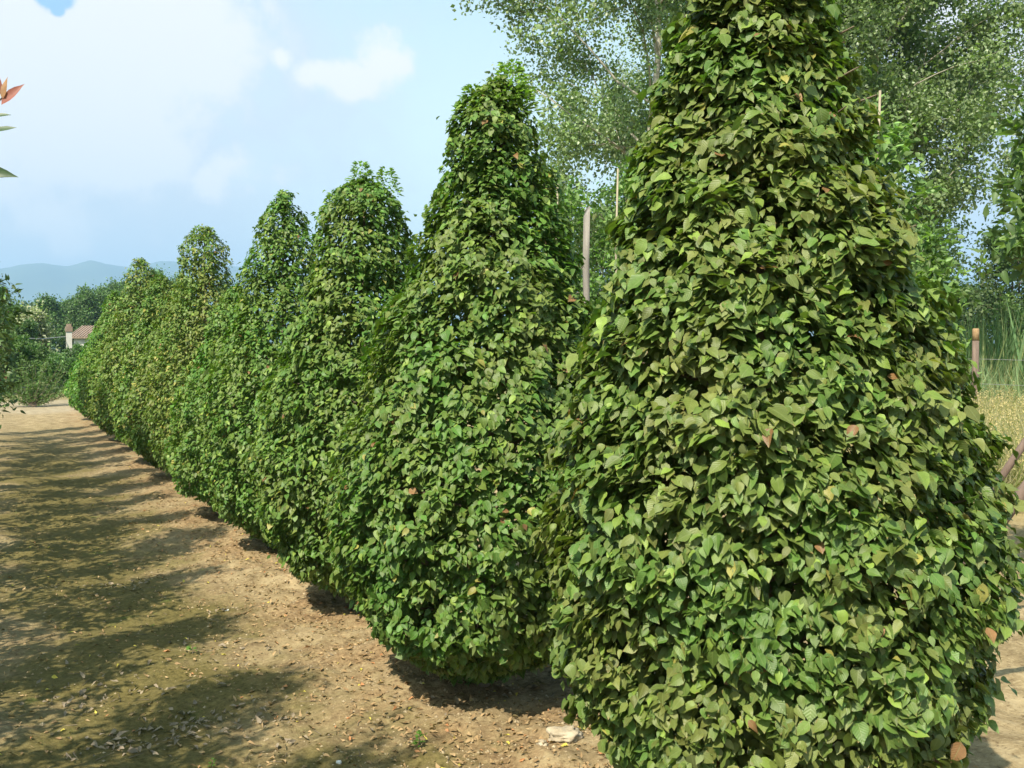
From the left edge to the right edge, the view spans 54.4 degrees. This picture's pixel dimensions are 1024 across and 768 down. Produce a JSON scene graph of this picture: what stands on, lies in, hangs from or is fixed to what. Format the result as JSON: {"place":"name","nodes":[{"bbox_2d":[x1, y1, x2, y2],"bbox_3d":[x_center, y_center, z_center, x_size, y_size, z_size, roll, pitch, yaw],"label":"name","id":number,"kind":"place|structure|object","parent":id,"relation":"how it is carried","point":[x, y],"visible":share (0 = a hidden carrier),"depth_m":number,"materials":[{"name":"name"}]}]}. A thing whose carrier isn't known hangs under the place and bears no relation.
{"place":"outdoors","nodes":[
{"label":"outdoors","id":0,"kind":"place"},
{"bbox_2d":[72,325,95,345],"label":"farm house","id":1,"kind":"structure","parent":0,"point":[80,334],"depth_m":75.28,"materials":[{"name":"paint"}]},
{"bbox_2d":[0,348,1023,767],"bbox_3d":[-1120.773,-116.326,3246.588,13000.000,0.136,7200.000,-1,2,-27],"label":"ground","id":2,"kind":"structure","parent":0,"point":[56,444],"depth_m":5.18,"materials":[{"name":"soil"}]},
{"bbox_2d":[0,307,11,341],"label":"young evergreen tree","id":3,"kind":"object","parent":2,"relation":"on","point":[5,334],"visible":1,"depth_m":6.41,"materials":[{"name":"green plant"}]},
{"bbox_2d":[0,273,18,396],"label":"young evergreen tree","id":4,"kind":"object","parent":2,"relation":"on","point":[5,341],"visible":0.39,"depth_m":12.92,"materials":[{"name":"green plant"}]},
{"bbox_2d":[0,279,21,405],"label":"young evergreen tree","id":5,"kind":"object","parent":2,"relation":"on","point":[9,341],"visible":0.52,"depth_m":16.32,"materials":[{"name":"green plant"}]},
{"bbox_2d":[3,290,19,306],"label":"broadleaf tree","id":6,"kind":"object","parent":2,"relation":"on","point":[11,298],"depth_m":63.52,"materials":[{"name":"green plant"}]},
{"bbox_2d":[0,77,23,177],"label":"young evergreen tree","id":7,"kind":"object","parent":2,"relation":"on","point":[9,94],"visible":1,"depth_m":2.62,"materials":[{"name":"orange plant"}]},
{"bbox_2d":[0,314,23,392],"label":"shrub","id":8,"kind":"object","parent":2,"relation":"on","point":[14,365],"visible":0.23,"depth_m":34.09,"materials":[{"name":"green plant"}]},
{"bbox_2d":[0,282,25,409],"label":"young evergreen tree","id":9,"kind":"object","parent":2,"relation":"on","point":[15,382],"visible":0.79,"depth_m":9.89,"materials":[{"name":"green plant"}]},
{"bbox_2d":[0,303,25,413],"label":"young evergreen tree","id":10,"kind":"object","parent":2,"relation":"on","point":[11,366],"visible":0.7,"depth_m":11.07,"materials":[{"name":"green plant"}]},
{"bbox_2d":[0,299,28,373],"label":"young evergreen tree","id":11,"kind":"object","parent":2,"relation":"on","point":[5,345],"visible":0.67,"depth_m":11.99,"materials":[{"name":"green plant"}]},
{"bbox_2d":[0,294,32,403],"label":"young evergreen tree","id":12,"kind":"object","parent":2,"relation":"on","point":[24,360],"visible":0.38,"depth_m":15.48,"materials":[{"name":"green plant"}]},
{"bbox_2d":[0,273,36,399],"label":"young evergreen tree","id":13,"kind":"object","parent":2,"relation":"on","point":[18,311],"visible":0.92,"depth_m":8.88,"materials":[{"name":"green plant"}]},
{"bbox_2d":[11,317,40,344],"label":"shrub","id":14,"kind":"object","parent":2,"relation":"on","point":[30,330],"visible":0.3,"depth_m":47.66,"materials":[{"name":"green plant"}]},
{"bbox_2d":[6,331,51,388],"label":"shrub","id":15,"kind":"object","parent":2,"relation":"on","point":[40,352],"visible":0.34,"depth_m":35.81,"materials":[{"name":"green plant"}]},
{"bbox_2d":[18,342,41,385],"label":"shrub","id":16,"kind":"object","parent":2,"relation":"on","point":[31,353],"visible":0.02,"depth_m":39.95,"materials":[{"name":"green plant"}]},
{"bbox_2d":[4,297,67,351],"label":"broadleaf tree","id":17,"kind":"object","parent":2,"relation":"on","point":[16,304],"visible":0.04,"depth_m":57.64,"materials":[{"name":"green plant"}]},
{"bbox_2d":[1,353,72,406],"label":"fan shrub","id":18,"kind":"object","parent":2,"relation":"on","point":[27,394],"visible":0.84,"depth_m":27.07,"materials":[{"name":"green plant"}]},
{"bbox_2d":[15,300,61,353],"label":"silver bush","id":19,"kind":"object","parent":2,"relation":"on","point":[45,331],"visible":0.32,"depth_m":50.00,"materials":[{"name":"green plant"}]},
{"bbox_2d":[39,350,58,383],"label":"shrub","id":20,"kind":"object","parent":2,"relation":"on","point":[53,353],"visible":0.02,"depth_m":43.93,"materials":[{"name":"green plant"}]},
{"bbox_2d":[26,293,73,352],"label":"broadleaf tree","id":21,"kind":"object","parent":2,"relation":"on","point":[49,302],"visible":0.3,"depth_m":83.60,"materials":[{"name":"green plant"}]},
{"bbox_2d":[36,352,79,387],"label":"shrub","id":22,"kind":"object","parent":2,"relation":"on","point":[54,361],"visible":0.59,"depth_m":37.67,"materials":[{"name":"green plant"}]},
{"bbox_2d":[53,293,75,350],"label":"broadleaf tree","id":23,"kind":"object","parent":2,"relation":"on","point":[64,302],"visible":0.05,"depth_m":91.36,"materials":[{"name":"green plant"}]},
{"bbox_2d":[65,324,72,350],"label":"gate pillar","id":24,"kind":"structure","parent":2,"relation":"on","point":[68,329],"depth_m":49.90,"materials":[{"name":"paint"}]},
{"bbox_2d":[29,336,65,338],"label":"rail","id":25,"kind":"object","parent":24,"relation":"attached to","point":[46,338],"visible":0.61,"depth_m":48.36,"materials":[{"name":"metal"}]},
{"bbox_2d":[58,342,86,358],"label":"shrub","id":26,"kind":"object","parent":2,"relation":"on","point":[68,352],"visible":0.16,"depth_m":39.51,"materials":[{"name":"green plant"}]},
{"bbox_2d":[62,329,97,414],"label":"vine","id":27,"kind":"object","parent":2,"relation":"on","point":[71,374],"visible":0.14,"depth_m":21.59,"materials":[{"name":"green plant"}]},
{"bbox_2d":[46,282,115,347],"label":"broadleaf tree","id":28,"kind":"object","parent":2,"relation":"on","point":[82,308],"visible":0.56,"depth_m":83.20,"materials":[{"name":"green plant"}]},
{"bbox_2d":[69,320,106,418],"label":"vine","id":29,"kind":"object","parent":2,"relation":"on","point":[77,402],"visible":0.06,"depth_m":20.07,"materials":[{"name":"green plant"}]},
{"bbox_2d":[74,290,132,417],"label":"vine","id":30,"kind":"object","parent":2,"relation":"on","point":[95,341],"visible":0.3,"depth_m":18.51,"materials":[{"name":"green plant"}]},
{"bbox_2d":[93,283,126,312],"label":"broadleaf tree","id":31,"kind":"object","parent":2,"relation":"on","point":[105,288],"visible":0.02,"depth_m":87.38,"materials":[{"name":"green plant"}]},
{"bbox_2d":[83,297,147,435],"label":"vine","id":32,"kind":"object","parent":2,"relation":"on","point":[93,399],"visible":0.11,"depth_m":16.83,"materials":[{"name":"green plant"}]},
{"bbox_2d":[106,276,142,303],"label":"broadleaf tree","id":33,"kind":"object","parent":2,"relation":"on","point":[114,285],"visible":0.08,"depth_m":94.56,"materials":[{"name":"green plant"}]},
{"bbox_2d":[94,257,155,444],"bbox_3d":[-5.714,-0.443,15.380,1.425,3.030,1.447,-1,2,-27],"label":"pepper vine","id":34,"kind":"object","parent":2,"relation":"on","point":[135,296],"visible":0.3,"depth_m":15.12,"materials":[{"name":"green plant"}]},
{"bbox_2d":[107,273,191,453],"bbox_3d":[-4.758,-0.189,13.508,1.373,2.623,1.378,1,2,20],"label":"pepper vine","id":35,"kind":"object","parent":2,"relation":"on","point":[164,285],"visible":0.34,"depth_m":13.27,"materials":[{"name":"green plant"}]},
{"bbox_2d":[124,263,190,312],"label":"broadleaf tree","id":36,"kind":"object","parent":2,"relation":"on","point":[159,271],"visible":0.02,"depth_m":91.38,"materials":[{"name":"green plant"}]},
{"bbox_2d":[120,281,216,472],"bbox_3d":[-4.020,-0.054,12.101,1.429,2.436,1.450,-1,2,-27],"label":"vine","id":37,"kind":"object","parent":2,"relation":"on","point":[140,448],"visible":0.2,"depth_m":11.79,"materials":[{"name":"green plant"}]},
{"bbox_2d":[186,644,197,653],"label":"weed seedling","id":38,"kind":"object","parent":2,"relation":"on","point":[188,647],"visible":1,"depth_m":5.22,"materials":[{"name":"green plant"}]},
{"bbox_2d":[169,268,217,324],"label":"broadleaf tree","id":39,"kind":"object","parent":2,"relation":"on","point":[174,279],"visible":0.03,"depth_m":95.36,"materials":[{"name":"green plant"}]},
{"bbox_2d":[140,224,256,485],"bbox_3d":[-3.289,-0.235,10.685,1.331,2.944,1.353,-1,2,-27],"label":"vine","id":40,"kind":"object","parent":2,"relation":"on","point":[204,279],"visible":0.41,"depth_m":10.45,"materials":[{"name":"green plant"}]},
{"bbox_2d":[207,758,215,766],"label":"weed seedling","id":41,"kind":"object","parent":2,"relation":"on","point":[210,762],"visible":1,"depth_m":3.85,"materials":[{"name":"green plant"}]},
{"bbox_2d":[160,283,294,508],"bbox_3d":[-2.542,0.174,9.359,1.435,2.228,1.401,-1,2,-27],"label":"vine","id":42,"kind":"object","parent":2,"relation":"on","point":[201,491],"visible":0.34,"depth_m":9.06,"materials":[{"name":"green plant"}]},
{"bbox_2d":[211,280,257,336],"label":"broadleaf tree","id":43,"kind":"object","parent":2,"relation":"on","point":[222,293],"depth_m":98.70,"materials":[{"name":"green plant"}]},
{"bbox_2d":[196,189,356,550],"bbox_3d":[-1.778,-0.072,7.771,1.353,2.880,1.368,-1,2,-27],"label":"vine","id":44,"kind":"object","parent":2,"relation":"on","point":[275,244],"visible":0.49,"depth_m":7.51,"materials":[{"name":"green plant"}]},
{"bbox_2d":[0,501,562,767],"bbox_3d":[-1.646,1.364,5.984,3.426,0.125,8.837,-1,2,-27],"label":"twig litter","id":45,"kind":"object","parent":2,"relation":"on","point":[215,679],"visible":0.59,"depth_m":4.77,"materials":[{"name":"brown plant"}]},
{"bbox_2d":[242,161,474,602],"bbox_3d":[-0.929,0.027,6.098,1.475,2.752,1.480,-1,2,-27],"label":"vine","id":46,"kind":"object","parent":2,"relation":"on","point":[349,266],"visible":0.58,"depth_m":5.74,"materials":[{"name":"green plant"}]},
{"bbox_2d":[412,730,425,746],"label":"weed seedling","id":47,"kind":"object","parent":2,"relation":"on","point":[419,732],"visible":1,"depth_m":3.94,"materials":[{"name":"green plant"}]},
{"bbox_2d":[321,58,603,686],"bbox_3d":[-0.100,-0.013,4.609,1.548,2.939,1.554,-1,2,-27],"label":"pepper vine","id":48,"kind":"object","parent":2,"relation":"on","point":[484,638],"visible":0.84,"depth_m":4.18,"materials":[{"name":"green plant"}]},
{"bbox_2d":[0,461,996,767],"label":"leaf litter","id":49,"kind":"object","parent":2,"relation":"on","point":[258,719],"visible":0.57,"depth_m":4.53,"materials":[{"name":"brown plant"}]},
{"bbox_2d":[0,526,1000,767],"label":"soil crumbs","id":50,"kind":"object","parent":2,"relation":"on","point":[283,688],"visible":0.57,"depth_m":4.61,"materials":[{"name":"brown soil"}]},
{"bbox_2d":[536,739,547,745],"bbox_3d":[0.119,1.403,3.883,0.047,0.028,0.056,-2,3,-44],"label":"clod","id":51,"kind":"object","parent":2,"relation":"on","point":[539,743],"visible":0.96,"depth_m":3.87,"materials":[{"name":"stone"}]},
{"bbox_2d":[506,175,611,381],"bbox_3d":[0.521,-0.651,12.059,1.578,3.831,1.465,1,2,15],"label":"young broadleaf tree","id":52,"kind":"object","parent":2,"relation":"on","point":[566,203],"visible":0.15,"depth_m":11.79,"materials":[{"name":"green plant"}]},
{"bbox_2d":[546,725,583,742],"bbox_3d":[0.213,1.397,3.966,0.155,0.076,0.127,-1,2,-19],"label":"earth clod","id":53,"kind":"object","parent":2,"relation":"on","point":[566,733],"visible":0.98,"depth_m":3.93,"materials":[{"name":"stone"}]},
{"bbox_2d":[583,206,589,320],"bbox_3d":[0.701,-0.153,9.360,0.078,3.027,0.080,-1,2,-27],"label":"wooden pole","id":54,"kind":"object","parent":2,"relation":"on","point":[586,255],"visible":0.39,"depth_m":9.30,"materials":[{"name":"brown wood"}]},
{"bbox_2d":[548,191,626,315],"bbox_3d":[2.773,-2.501,30.295,4.565,6.207,4.208,-1,2,-19],"label":"broadleaf tree","id":55,"kind":"object","parent":2,"relation":"on","point":[600,273],"visible":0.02,"depth_m":29.22,"materials":[{"name":"green plant"}]},
{"bbox_2d":[615,168,618,272],"bbox_3d":[1.119,-0.504,10.569,0.061,3.540,0.038,-1,2,-27],"label":"support cane","id":56,"kind":"object","parent":2,"relation":"on","point":[617,203],"visible":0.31,"depth_m":10.51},
{"bbox_2d":[569,153,668,357],"bbox_3d":[1.497,-0.724,11.805,1.557,3.994,1.818,-1,2,-27],"label":"young broadleaf tree","id":57,"kind":"object","parent":2,"relation":"on","point":[603,262],"visible":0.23,"depth_m":11.88,"materials":[{"name":"green plant"}]},
{"bbox_2d":[450,0,860,262],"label":"poplar tree","id":58,"kind":"object","parent":2,"relation":"on","point":[614,114],"visible":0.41,"depth_m":18.49,"materials":[{"name":"green plant"}]},
{"bbox_2d":[585,0,936,389],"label":"poplar tree","id":59,"kind":"object","parent":2,"relation":"on","point":[633,81],"visible":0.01,"depth_m":26.59,"materials":[{"name":"green plant"}]},
{"bbox_2d":[529,0,1023,767],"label":"pepper vine","id":60,"kind":"object","parent":2,"relation":"on","point":[745,186],"visible":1,"depth_m":2.54,"materials":[{"name":"green plant"}]},
{"bbox_2d":[604,0,1022,259],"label":"poplar tree","id":61,"kind":"object","parent":2,"relation":"on","point":[913,6],"visible":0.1,"depth_m":18.55,"materials":[{"name":"green plant"}]},
{"bbox_2d":[876,90,880,161],"bbox_3d":[2.664,-0.368,7.268,0.059,3.509,0.036,-1,2,-27],"label":"support cane","id":62,"kind":"object","parent":2,"relation":"on","point":[879,107],"visible":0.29,"depth_m":7.20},
{"bbox_2d":[818,94,957,355],"bbox_3d":[2.752,-0.343,7.335,0.997,3.560,1.238,-1,2,-27],"label":"young broadleaf tree","id":63,"kind":"object","parent":2,"relation":"on","point":[890,148],"visible":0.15,"depth_m":7.18,"materials":[{"name":"green plant"}]},
{"bbox_2d":[765,0,1023,280],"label":"poplar tree","id":64,"kind":"object","parent":2,"relation":"on","point":[865,18],"visible":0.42,"depth_m":18.59,"materials":[{"name":"green plant"}]},
{"bbox_2d":[904,206,983,407],"bbox_3d":[3.613,-0.110,8.988,1.204,2.969,1.003,-1,2,-27],"label":"young broadleaf tree","id":65,"kind":"object","parent":2,"relation":"on","point":[928,244],"visible":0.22,"depth_m":8.81,"materials":[{"name":"green plant"}]},
{"bbox_2d":[937,246,977,341],"bbox_3d":[13.584,-2.497,34.088,4.909,5.917,5.164,-1,2,-27],"label":"broadleaf tree","id":66,"kind":"object","parent":2,"relation":"on","point":[970,316],"visible":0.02,"depth_m":33.06,"materials":[{"name":"green plant"}]},
{"bbox_2d":[949,275,999,343],"bbox_3d":[17.022,-1.961,37.946,3.650,4.674,4.407,1,2,26],"label":"broadleaf tree","id":67,"kind":"object","parent":2,"relation":"on","point":[971,292],"visible":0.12,"depth_m":37.30,"materials":[{"name":"green plant"}]},
{"bbox_2d":[972,328,978,400],"bbox_3d":[8.389,0.021,18.038,0.126,2.051,0.124,-1,2,-27],"label":"fence post","id":68,"kind":"object","parent":2,"relation":"on","point":[975,344],"visible":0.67,"depth_m":17.97,"materials":[{"name":"brown wood"}]},
{"bbox_2d":[946,0,1023,225],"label":"poplar tree","id":69,"kind":"object","parent":2,"relation":"on","point":[1007,158],"visible":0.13,"depth_m":22.03,"materials":[{"name":"green plant"}]},
{"bbox_2d":[954,292,1023,393],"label":"reed clump","id":70,"kind":"object","parent":2,"relation":"on","point":[1008,348],"visible":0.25,"depth_m":20.69,"materials":[{"name":"green plant"}]},
{"bbox_2d":[955,306,1023,378],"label":"reed clump","id":71,"kind":"object","parent":2,"relation":"on","point":[984,337],"visible":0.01,"depth_m":21.83,"materials":[{"name":"green plant"}]},
{"bbox_2d":[957,214,1023,344],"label":"broadleaf tree","id":72,"kind":"object","parent":2,"relation":"on","point":[1005,264],"visible":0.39,"depth_m":32.48,"materials":[{"name":"green plant"}]},
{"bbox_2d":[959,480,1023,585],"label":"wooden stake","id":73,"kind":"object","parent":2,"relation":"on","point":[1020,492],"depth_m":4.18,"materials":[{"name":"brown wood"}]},
{"bbox_2d":[965,67,1023,291],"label":"young broadleaf tree","id":74,"kind":"object","parent":2,"relation":"on","point":[1013,242],"visible":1,"depth_m":6.20,"materials":[{"name":"green plant"}]},
{"bbox_2d":[979,292,1023,364],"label":"reed clump","id":75,"kind":"object","parent":2,"relation":"on","point":[999,324],"visible":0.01,"depth_m":24.11,"materials":[{"name":"green plant"}]},
{"bbox_2d":[983,289,1023,365],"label":"tree","id":76,"kind":"object","parent":2,"relation":"on","point":[1003,308],"visible":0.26,"depth_m":22.84,"materials":[{"name":"green plant"}]},
{"bbox_2d":[993,437,1023,488],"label":"wooden stake","id":77,"kind":"object","parent":2,"relation":"on","point":[1007,467],"depth_m":5.32,"materials":[{"name":"brown wood"}]},
{"bbox_2d":[0,260,1023,347],"bbox_3d":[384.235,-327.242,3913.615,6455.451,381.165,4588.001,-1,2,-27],"label":"hills","id":78,"kind":"structure","parent":0,"point":[63,282],"depth_m":3896.67,"materials":[{"name":"blue"}]},
{"bbox_2d":[0,0,1023,282],"label":"sky","id":79,"kind":"structure","parent":0,"point":[140,124],"materials":[{"name":"blue"}]},
{"bbox_2d":[524,409,822,494],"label":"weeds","id":80,"kind":"object","parent":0,"point":[730,450],"depth_m":13.16,"materials":[{"name":"green plant"}]},
{"bbox_2d":[936,381,1023,503],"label":"dry grass","id":81,"kind":"structure","parent":0,"point":[1008,420],"depth_m":12.43,"materials":[{"name":"yellow plant"}]},
{"bbox_2d":[945,349,1023,406],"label":"field grass","id":82,"kind":"structure","parent":0,"point":[985,384],"depth_m":19.24,"materials":[{"name":"plant"}]}
]}

